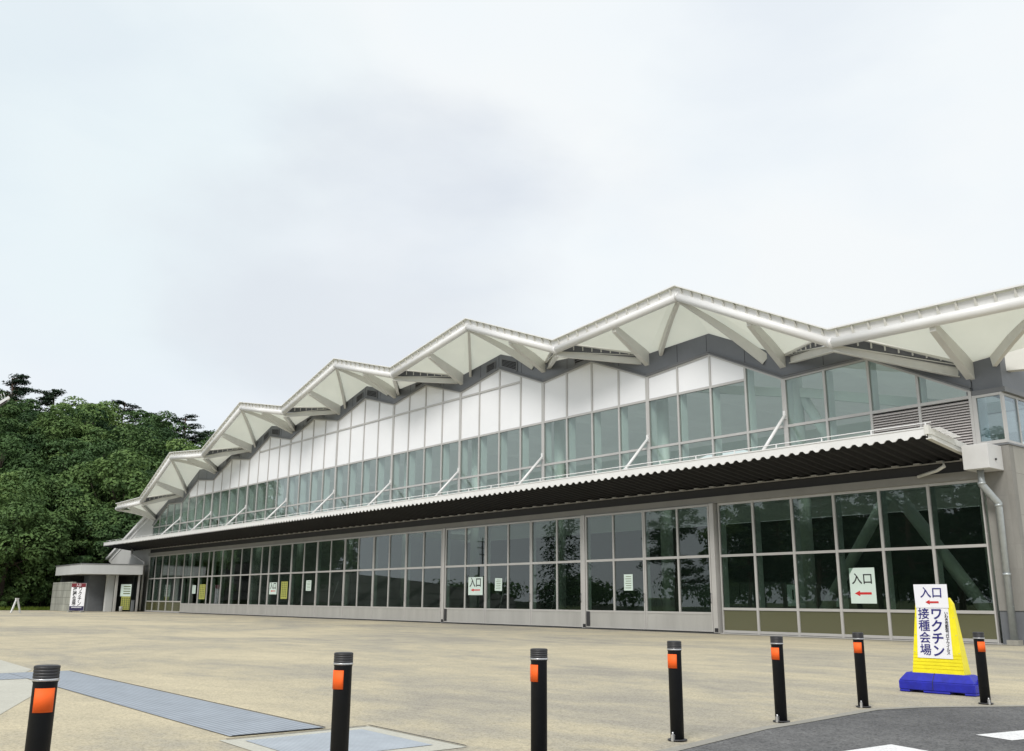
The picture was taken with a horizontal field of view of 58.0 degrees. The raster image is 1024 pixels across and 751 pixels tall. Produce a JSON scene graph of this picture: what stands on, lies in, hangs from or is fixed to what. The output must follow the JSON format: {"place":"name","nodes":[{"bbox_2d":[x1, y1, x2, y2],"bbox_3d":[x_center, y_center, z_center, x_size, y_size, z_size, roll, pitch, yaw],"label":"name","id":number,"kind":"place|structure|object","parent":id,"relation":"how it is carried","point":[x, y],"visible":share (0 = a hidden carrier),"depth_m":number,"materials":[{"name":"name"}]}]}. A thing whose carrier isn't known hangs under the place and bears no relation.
{"place":"outdoors","nodes":[
{"label":"outdoors","id":0,"kind":"place"},
{"bbox_2d":[0,679,32,713],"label":"stone apron","id":1,"kind":"object","parent":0,"point":[13,692],"visible":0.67,"depth_m":11.70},
{"bbox_2d":[10,671,324,735],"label":"paved path","id":2,"kind":"structure","parent":0,"point":[222,719],"depth_m":10.15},
{"bbox_2d":[0,529,651,607],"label":"hillside","id":3,"kind":"structure","parent":0,"point":[429,535],"depth_m":157.49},
{"bbox_2d":[0,586,30,606],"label":"shrub","id":4,"kind":"object","parent":3,"relation":"on","point":[11,596],"visible":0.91,"depth_m":88.80,"materials":[{"name":"green plant"}]},
{"bbox_2d":[0,374,41,420],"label":"pine tree","id":5,"kind":"object","parent":3,"relation":"on","point":[16,392],"visible":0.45,"depth_m":146.42,"materials":[{"name":"green plant"}]},
{"bbox_2d":[0,396,41,421],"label":"broadleaf tree","id":6,"kind":"object","parent":3,"relation":"on","point":[28,405],"visible":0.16,"depth_m":139.82,"materials":[{"name":"green plant"}]},
{"bbox_2d":[0,433,48,492],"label":"broadleaf tree","id":7,"kind":"object","parent":3,"relation":"on","point":[6,441],"visible":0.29,"depth_m":104.49,"materials":[{"name":"green plant"}]},
{"bbox_2d":[0,418,49,486],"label":"broadleaf tree","id":8,"kind":"object","parent":3,"relation":"on","point":[29,447],"visible":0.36,"depth_m":115.57,"materials":[{"name":"green plant"}]},
{"bbox_2d":[0,480,76,600],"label":"broadleaf tree","id":9,"kind":"object","parent":3,"relation":"on","point":[18,516],"visible":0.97,"depth_m":90.20,"materials":[{"name":"green plant"}]},
{"bbox_2d":[26,579,52,605],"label":"shrub","id":10,"kind":"object","parent":3,"relation":"on","point":[40,593],"visible":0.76,"depth_m":90.91,"materials":[{"name":"green plant"}]},
{"bbox_2d":[1,475,93,559],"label":"broadleaf tree","id":11,"kind":"object","parent":3,"relation":"on","point":[52,500],"visible":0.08,"depth_m":97.81,"materials":[{"name":"green plant"}]},
{"bbox_2d":[0,468,98,555],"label":"broadleaf tree","id":12,"kind":"object","parent":3,"relation":"on","point":[75,491],"visible":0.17,"depth_m":97.74,"materials":[{"name":"green plant"}]},
{"bbox_2d":[34,389,78,414],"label":"pine tree","id":13,"kind":"object","parent":3,"relation":"on","point":[49,397],"visible":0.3,"depth_m":148.71,"materials":[{"name":"green plant"}]},
{"bbox_2d":[12,404,114,475],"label":"broadleaf tree","id":14,"kind":"object","parent":3,"relation":"on","point":[84,431],"visible":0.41,"depth_m":121.07,"materials":[{"name":"green plant"}]},
{"bbox_2d":[39,407,123,451],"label":"broadleaf tree","id":15,"kind":"object","parent":3,"relation":"on","point":[103,424],"visible":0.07,"depth_m":129.31,"materials":[{"name":"green plant"}]},
{"bbox_2d":[41,497,128,581],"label":"broadleaf tree","id":16,"kind":"object","parent":3,"relation":"on","point":[96,511],"visible":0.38,"depth_m":95.82,"materials":[{"name":"green plant"}]},
{"bbox_2d":[29,437,142,502],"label":"broadleaf tree","id":17,"kind":"object","parent":3,"relation":"on","point":[74,459],"visible":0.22,"depth_m":110.92,"materials":[{"name":"green plant"}]},
{"bbox_2d":[52,396,136,442],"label":"broadleaf tree","id":18,"kind":"object","parent":3,"relation":"on","point":[104,405],"visible":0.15,"depth_m":141.11,"materials":[{"name":"green plant"}]},
{"bbox_2d":[65,512,141,564],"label":"broadleaf tree","id":19,"kind":"object","parent":3,"relation":"on","point":[99,545],"visible":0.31,"depth_m":94.96,"materials":[{"name":"green plant"}]},
{"bbox_2d":[48,450,172,527],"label":"broadleaf tree","id":20,"kind":"object","parent":3,"relation":"on","point":[115,478],"visible":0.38,"depth_m":102.32,"materials":[{"name":"green plant"}]},
{"bbox_2d":[95,425,174,475],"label":"broadleaf tree","id":21,"kind":"object","parent":3,"relation":"on","point":[156,460],"visible":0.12,"depth_m":123.22,"materials":[{"name":"green plant"}]},
{"bbox_2d":[117,409,191,452],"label":"broadleaf tree","id":22,"kind":"object","parent":3,"relation":"on","point":[155,420],"visible":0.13,"depth_m":146.09,"materials":[{"name":"green plant"}]},
{"bbox_2d":[119,424,197,459],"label":"broadleaf tree","id":23,"kind":"object","parent":3,"relation":"on","point":[166,435],"visible":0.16,"depth_m":134.11,"materials":[{"name":"green plant"}]},
{"bbox_2d":[168,414,204,444],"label":"pine tree","id":24,"kind":"object","parent":3,"relation":"on","point":[184,420],"visible":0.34,"depth_m":150.74,"materials":[{"name":"green plant"}]},
{"bbox_2d":[0,610,1023,750],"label":"plaza","id":25,"kind":"structure","parent":0,"point":[468,686],"depth_m":14.57,"materials":[{"name":"concrete"}]},
{"bbox_2d":[24,664,60,750],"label":"bollard","id":26,"kind":"object","parent":25,"relation":"on","point":[45,678],"visible":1,"depth_m":4.71,"materials":[{"name":"black rubber"}]},
{"bbox_2d":[67,583,86,611],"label":"sign board","id":27,"kind":"object","parent":25,"relation":"on","point":[77,597],"visible":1,"depth_m":78.09,"materials":[{"name":"paper"}]},
{"bbox_2d":[50,563,143,611],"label":"entrance porch","id":28,"kind":"object","parent":25,"relation":"on","point":[104,582],"visible":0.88,"depth_m":82.92,"materials":[{"name":"concrete"}]},
{"bbox_2d":[69,670,465,745],"bbox_3d":[-4.213,3.869,11.076,1.452,0.001,10.400,11,-18,-38],"label":"paving joint","id":29,"kind":"object","parent":25,"relation":"on","point":[281,717],"visible":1,"depth_m":8.69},
{"bbox_2d":[330,652,352,750],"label":"bollard","id":30,"kind":"object","parent":25,"relation":"on","point":[341,688],"visible":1,"depth_m":6.01,"materials":[{"name":"metal"}]},
{"bbox_2d":[220,726,464,750],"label":"drain border","id":31,"kind":"object","parent":25,"relation":"on","point":[251,746],"visible":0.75,"depth_m":7.84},
{"bbox_2d":[245,729,431,750],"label":"drain path","id":32,"kind":"structure","parent":31,"relation":"on","point":[362,740],"depth_m":7.75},
{"bbox_2d":[530,648,547,750],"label":"bollard","id":33,"kind":"object","parent":25,"relation":"on","point":[538,667],"visible":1,"depth_m":6.63,"materials":[{"name":"metal"}]},
{"bbox_2d":[104,283,1023,644],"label":"exhibition hall","id":34,"kind":"structure","parent":25,"relation":"on","point":[574,453],"depth_m":44.35,"materials":[{"name":"metal"}]},
{"bbox_2d":[151,555,162,611],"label":"window","id":35,"kind":"structure","parent":34,"relation":"in","point":[154,607],"depth_m":82.10,"materials":[{"name":"metal"}]},
{"bbox_2d":[158,554,169,611],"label":"window","id":36,"kind":"structure","parent":34,"relation":"in","point":[161,604],"depth_m":80.83,"materials":[{"name":"metal"}]},
{"bbox_2d":[165,554,176,611],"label":"window","id":37,"kind":"structure","parent":34,"relation":"in","point":[168,603],"depth_m":79.57,"materials":[{"name":"metal"}]},
{"bbox_2d":[172,553,184,612],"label":"window","id":38,"kind":"structure","parent":34,"relation":"in","point":[175,604],"depth_m":78.30,"materials":[{"name":"metal"}]},
{"bbox_2d":[179,552,200,612],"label":"sliding door","id":39,"kind":"structure","parent":34,"relation":"in","point":[188,607],"depth_m":75.65,"materials":[{"name":"metal"}]},
{"bbox_2d":[186,481,197,530],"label":"window","id":40,"kind":"structure","parent":34,"relation":"in","point":[193,492],"depth_m":78.45,"materials":[{"name":"glass"}]},
{"bbox_2d":[194,480,205,529],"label":"window","id":41,"kind":"structure","parent":34,"relation":"in","point":[201,483],"depth_m":77.22,"materials":[{"name":"glass"}]},
{"bbox_2d":[196,550,213,612],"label":"sliding door","id":42,"kind":"structure","parent":34,"relation":"in","point":[200,608],"depth_m":73.09,"materials":[{"name":"metal"}]},
{"bbox_2d":[202,480,213,528],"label":"window","id":43,"kind":"structure","parent":34,"relation":"in","point":[208,483],"depth_m":75.95,"materials":[{"name":"glass"}]},
{"bbox_2d":[210,471,221,527],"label":"window","id":44,"kind":"structure","parent":34,"relation":"in","point":[217,481],"depth_m":74.64,"materials":[{"name":"metal"}]},
{"bbox_2d":[209,549,232,613],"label":"sliding door","id":45,"kind":"structure","parent":34,"relation":"in","point":[219,608],"depth_m":70.98,"materials":[{"name":"metal"}]},
{"bbox_2d":[218,459,231,525],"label":"window","id":46,"kind":"structure","parent":34,"relation":"in","point":[226,472],"depth_m":73.41,"materials":[{"name":"glass"}]},
{"bbox_2d":[227,459,239,524],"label":"window","id":47,"kind":"structure","parent":34,"relation":"in","point":[235,464],"depth_m":72.17,"materials":[{"name":"glass"}]},
{"bbox_2d":[228,547,251,614],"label":"sliding door","id":48,"kind":"structure","parent":34,"relation":"in","point":[241,609],"depth_m":68.29,"materials":[{"name":"metal"}]},
{"bbox_2d":[236,459,248,523],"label":"window","id":49,"kind":"structure","parent":34,"relation":"in","point":[244,463],"depth_m":70.89,"materials":[{"name":"metal"}]},
{"bbox_2d":[245,448,259,522],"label":"window","id":50,"kind":"structure","parent":34,"relation":"in","point":[254,460],"depth_m":69.61,"materials":[{"name":"metal"}]},
{"bbox_2d":[247,545,269,614],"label":"sliding door","id":51,"kind":"structure","parent":34,"relation":"in","point":[252,609],"depth_m":65.77,"materials":[{"name":"metal"}]},
{"bbox_2d":[254,437,269,520],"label":"window","id":52,"kind":"structure","parent":34,"relation":"in","point":[264,449],"depth_m":68.38,"materials":[{"name":"metal"}]},
{"bbox_2d":[265,436,279,518],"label":"window","id":53,"kind":"structure","parent":34,"relation":"in","point":[274,446],"depth_m":67.15,"materials":[{"name":"metal"}]},
{"bbox_2d":[266,543,291,615],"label":"sliding door","id":54,"kind":"structure","parent":34,"relation":"in","point":[271,610],"depth_m":63.41,"materials":[{"name":"metal"}]},
{"bbox_2d":[275,438,289,517],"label":"window","id":55,"kind":"structure","parent":34,"relation":"in","point":[284,449],"depth_m":65.86,"materials":[{"name":"glass"}]},
{"bbox_2d":[286,430,301,516],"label":"window","id":56,"kind":"structure","parent":34,"relation":"in","point":[295,443],"depth_m":64.57,"materials":[{"name":"metal"}]},
{"bbox_2d":[288,541,317,616],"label":"sliding door","id":57,"kind":"structure","parent":34,"relation":"in","point":[301,610],"depth_m":60.77,"materials":[{"name":"metal"}]},
{"bbox_2d":[297,419,313,514],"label":"window","id":58,"kind":"structure","parent":34,"relation":"in","point":[307,432],"depth_m":63.35,"materials":[{"name":"glass"}]},
{"bbox_2d":[308,419,325,513],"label":"window","id":59,"kind":"structure","parent":34,"relation":"in","point":[319,424],"depth_m":62.11,"materials":[{"name":"glass"}]},
{"bbox_2d":[321,420,337,511],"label":"window","id":60,"kind":"structure","parent":34,"relation":"in","point":[331,426],"depth_m":60.80,"materials":[{"name":"glass"}]},
{"bbox_2d":[314,538,345,617],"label":"sliding door","id":61,"kind":"structure","parent":34,"relation":"in","point":[328,611],"depth_m":58.06,"materials":[{"name":"metal"}]},
{"bbox_2d":[333,410,350,509],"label":"window","id":62,"kind":"structure","parent":34,"relation":"in","point":[344,423],"depth_m":59.54,"materials":[{"name":"glass"}]},
{"bbox_2d":[347,399,364,507],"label":"window","id":63,"kind":"structure","parent":34,"relation":"in","point":[358,412],"depth_m":58.30,"materials":[{"name":"glass"}]},
{"bbox_2d":[342,535,373,618],"bbox_3d":[-9.149,12.088,55.300,0.275,4.800,3.381,11,-17,-37],"label":"sliding door","id":64,"kind":"structure","parent":34,"relation":"in","point":[351,612],"depth_m":55.44,"materials":[{"name":"metal"}]},
{"bbox_2d":[360,398,378,505],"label":"window","id":65,"kind":"structure","parent":34,"relation":"in","point":[370,439],"depth_m":57.05,"materials":[{"name":"metal"}]},
{"bbox_2d":[375,401,393,503],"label":"window","id":66,"kind":"structure","parent":34,"relation":"in","point":[385,419],"depth_m":55.75,"materials":[{"name":"metal"}]},
{"bbox_2d":[371,532,406,620],"bbox_3d":[-6.961,11.474,52.724,0.275,4.800,3.451,11,-17,-37],"label":"sliding door","id":67,"kind":"structure","parent":34,"relation":"in","point":[378,613],"depth_m":52.85,"materials":[{"name":"metal"}]},
{"bbox_2d":[390,396,408,501],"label":"window","id":68,"kind":"structure","parent":34,"relation":"in","point":[401,408],"depth_m":54.46,"materials":[{"name":"metal"}]},
{"bbox_2d":[406,385,425,499],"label":"window","id":69,"kind":"structure","parent":34,"relation":"in","point":[416,425],"depth_m":53.21,"materials":[{"name":"metal"}]},
{"bbox_2d":[404,529,442,621],"bbox_3d":[-4.752,10.854,50.122,0.275,4.800,3.451,11,-17,-37],"label":"sliding door","id":70,"kind":"structure","parent":34,"relation":"in","point":[422,613],"depth_m":50.19,"materials":[{"name":"metal"}]},
{"bbox_2d":[423,385,442,496],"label":"window","id":71,"kind":"structure","parent":34,"relation":"in","point":[433,399],"depth_m":51.96,"materials":[{"name":"metal"}]},
{"bbox_2d":[440,389,459,494],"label":"window","id":72,"kind":"structure","parent":34,"relation":"in","point":[450,399],"depth_m":50.67,"materials":[{"name":"metal"}]},
{"bbox_2d":[444,525,485,622],"bbox_3d":[-2.354,10.180,47.298,0.283,4.800,3.441,11,-17,-37],"label":"sliding door","id":73,"kind":"structure","parent":34,"relation":"in","point":[460,615],"depth_m":47.30,"materials":[{"name":"metal"}]},
{"bbox_2d":[459,382,479,491],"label":"window","id":74,"kind":"structure","parent":34,"relation":"in","point":[469,397],"depth_m":49.37,"materials":[{"name":"metal"}]},
{"bbox_2d":[478,370,498,489],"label":"window","id":75,"kind":"structure","parent":34,"relation":"in","point":[488,386],"depth_m":48.12,"materials":[{"name":"metal"}]},
{"bbox_2d":[485,521,530,624],"bbox_3d":[-0.147,9.561,44.700,0.275,4.800,3.451,11,-17,-37],"label":"sliding door","id":76,"kind":"structure","parent":34,"relation":"in","point":[492,616],"depth_m":44.71,"materials":[{"name":"metal"}]},
{"bbox_2d":[498,369,521,486],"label":"window","id":77,"kind":"structure","parent":34,"relation":"in","point":[509,383],"depth_m":46.87,"materials":[{"name":"metal"}]},
{"bbox_2d":[520,376,542,482],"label":"window","id":78,"kind":"structure","parent":34,"relation":"in","point":[531,391],"depth_m":45.56,"materials":[{"name":"metal"}]},
{"bbox_2d":[543,372,568,480],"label":"window","id":79,"kind":"structure","parent":34,"relation":"in","point":[554,389],"depth_m":44.25,"materials":[{"name":"metal"}]},
{"bbox_2d":[531,516,581,626],"bbox_3d":[2.057,8.942,42.105,0.275,4.800,3.431,11,-17,-37],"label":"sliding door","id":80,"kind":"structure","parent":34,"relation":"in","point":[541,617],"depth_m":42.07,"materials":[{"name":"metal"}]},
{"bbox_2d":[566,362,593,476],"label":"window","id":81,"kind":"structure","parent":34,"relation":"in","point":[578,380],"depth_m":43.00,"materials":[{"name":"metal"}]},
{"bbox_2d":[591,362,620,472],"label":"window","id":82,"kind":"structure","parent":34,"relation":"in","point":[604,379],"depth_m":41.73,"materials":[{"name":"metal"}]},
{"bbox_2d":[585,510,645,628],"bbox_3d":[4.416,8.279,39.327,0.283,4.800,3.461,11,-17,-37],"label":"sliding door","id":83,"kind":"structure","parent":34,"relation":"in","point":[594,618],"depth_m":39.28,"materials":[{"name":"metal"}]},
{"bbox_2d":[618,369,648,469],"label":"window","id":84,"kind":"structure","parent":34,"relation":"in","point":[632,387],"depth_m":40.43,"materials":[{"name":"metal"}]},
{"bbox_2d":[646,366,680,465],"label":"window","id":85,"kind":"structure","parent":34,"relation":"in","point":[663,384],"depth_m":39.10,"materials":[{"name":"metal"}]},
{"bbox_2d":[643,504,713,631],"bbox_3d":[6.613,7.662,36.739,0.275,4.800,3.401,11,-17,-37],"label":"sliding door","id":86,"kind":"structure","parent":34,"relation":"in","point":[655,620],"depth_m":36.62,"materials":[{"name":"metal"}]},
{"bbox_2d":[676,355,713,460],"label":"window","id":87,"kind":"structure","parent":34,"relation":"in","point":[693,375],"depth_m":37.85,"materials":[{"name":"metal"}]},
{"bbox_2d":[708,354,748,456],"bbox_3d":[8.656,1.576,36.208,0.530,5.280,1.708,11,-18,-38],"label":"window","id":88,"kind":"structure","parent":34,"relation":"in","point":[722,372],"depth_m":36.64,"materials":[{"name":"metal"}]},
{"bbox_2d":[717,500,758,633],"bbox_3d":[8.604,7.198,34.763,0.410,4.850,1.618,11,-18,-38],"label":"window","id":89,"kind":"structure","parent":34,"relation":"in","point":[735,620],"depth_m":34.71,"materials":[{"name":"metal"}]},
{"bbox_2d":[744,366,786,450],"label":"window","id":90,"kind":"structure","parent":34,"relation":"in","point":[749,372],"depth_m":35.42,"materials":[{"name":"metal"}]},
{"bbox_2d":[751,496,798,635],"bbox_3d":[9.650,6.904,33.531,0.410,4.850,1.708,11,-18,-38],"label":"window","id":91,"kind":"structure","parent":34,"relation":"in","point":[779,621],"depth_m":33.43,"materials":[{"name":"metal"}]},
{"bbox_2d":[783,369,827,445],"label":"window","id":92,"kind":"structure","parent":34,"relation":"in","point":[787,385],"depth_m":34.03,"materials":[{"name":"metal"}]},
{"bbox_2d":[790,492,842,636],"bbox_3d":[10.725,6.603,32.265,0.410,4.850,1.708,11,-18,-38],"label":"window","id":93,"kind":"structure","parent":34,"relation":"in","point":[812,622],"depth_m":32.15,"materials":[{"name":"metal"}]},
{"bbox_2d":[823,359,872,439],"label":"window","id":94,"kind":"structure","parent":34,"relation":"in","point":[827,375],"depth_m":32.78,"materials":[{"name":"metal"}]},
{"bbox_2d":[832,488,890,638],"bbox_3d":[11.799,6.301,31.000,0.410,4.850,1.708,11,-18,-38],"label":"window","id":95,"kind":"structure","parent":34,"relation":"in","point":[874,623],"depth_m":30.87,"materials":[{"name":"metal"}]},
{"bbox_2d":[849,567,876,603],"bbox_3d":[11.670,6.990,30.727,0.009,1.160,0.920,11,-18,-38],"label":"paper notice","id":96,"kind":"object","parent":34,"relation":"attached to","point":[862,586],"visible":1,"depth_m":30.72,"materials":[{"name":"white"}]},
{"bbox_2d":[866,359,920,433],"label":"window","id":97,"kind":"structure","parent":34,"relation":"in","point":[908,414],"depth_m":31.00,"materials":[{"name":"metal"}]},
{"bbox_2d":[878,484,936,639],"bbox_3d":[12.874,5.999,29.734,0.410,4.850,1.708,11,-18,-38],"label":"window","id":98,"kind":"structure","parent":34,"relation":"in","point":[901,622],"depth_m":29.93,"materials":[{"name":"metal"}]},
{"bbox_2d":[916,374,976,444],"bbox_3d":[14.022,1.225,29.598,0.530,2.895,1.707,11,-18,-38],"label":"window","id":99,"kind":"structure","parent":34,"relation":"in","point":[955,415],"depth_m":29.37,"materials":[{"name":"metal"}]},
{"bbox_2d":[927,479,1000,642],"bbox_3d":[13.949,5.697,28.469,0.410,4.850,1.707,11,-18,-38],"label":"window","id":100,"kind":"structure","parent":34,"relation":"in","point":[970,621],"depth_m":28.01,"materials":[{"name":"metal"}]},
{"bbox_2d":[971,392,1008,443],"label":"corner window","id":101,"kind":"structure","parent":34,"relation":"in","point":[974,398],"depth_m":28.50,"materials":[{"name":"metal"}]},
{"bbox_2d":[1003,392,1023,445],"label":"side window","id":102,"kind":"structure","parent":34,"relation":"in","point":[1015,398],"depth_m":28.64,"materials":[{"name":"metal"}]},
{"bbox_2d":[667,641,686,741],"bbox_3d":[1.437,2.759,8.099,0.170,0.830,0.170,-11,-18,40],"label":"bollard","id":103,"kind":"object","parent":25,"relation":"on","point":[674,649],"visible":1,"depth_m":8.05,"materials":[{"name":"metal"}]},
{"bbox_2d":[770,636,789,722],"bbox_3d":[2.714,3.080,9.386,0.170,0.830,0.170,13,-18,-41],"label":"bollard","id":104,"kind":"object","parent":25,"relation":"on","point":[777,655],"visible":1,"depth_m":9.34,"materials":[{"name":"metal"}]},
{"bbox_2d":[852,632,870,707],"bbox_3d":[4.054,3.417,10.737,0.170,0.830,0.170,-10,-17,36],"label":"bollard","id":105,"kind":"object","parent":25,"relation":"on","point":[860,668],"visible":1,"depth_m":10.69,"materials":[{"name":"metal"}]},
{"bbox_2d":[899,584,979,696],"bbox_3d":[5.799,3.563,12.538,0.422,1.420,1.040,13,-18,-41],"label":"sign stand","id":106,"kind":"object","parent":25,"relation":"on","point":[940,664],"visible":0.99,"depth_m":12.46,"materials":[{"name":"plastic"}]},
{"bbox_2d":[972,632,993,704],"bbox_3d":[5.679,3.530,11.158,0.170,0.830,0.170,1,-14,-3],"label":"bollard","id":107,"kind":"object","parent":25,"relation":"on","point":[981,667],"visible":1,"depth_m":11.12,"materials":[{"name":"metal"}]},
{"bbox_2d":[0,0,1023,527],"label":"sky","id":108,"kind":"structure","parent":0,"point":[206,206],"materials":[{"name":"white"}]},
{"bbox_2d":[682,707,1023,750],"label":"road","id":109,"kind":"structure","parent":0,"point":[946,729],"depth_m":8.53,"materials":[{"name":"asphalt"}]},
{"bbox_2d":[655,705,1023,750],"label":"kerb","id":110,"kind":"structure","parent":109,"relation":"on","point":[709,740],"depth_m":8.97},
{"bbox_2d":[847,730,1023,750],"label":"road marking","id":111,"kind":"object","parent":109,"relation":"on","point":[1014,735],"visible":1,"depth_m":7.76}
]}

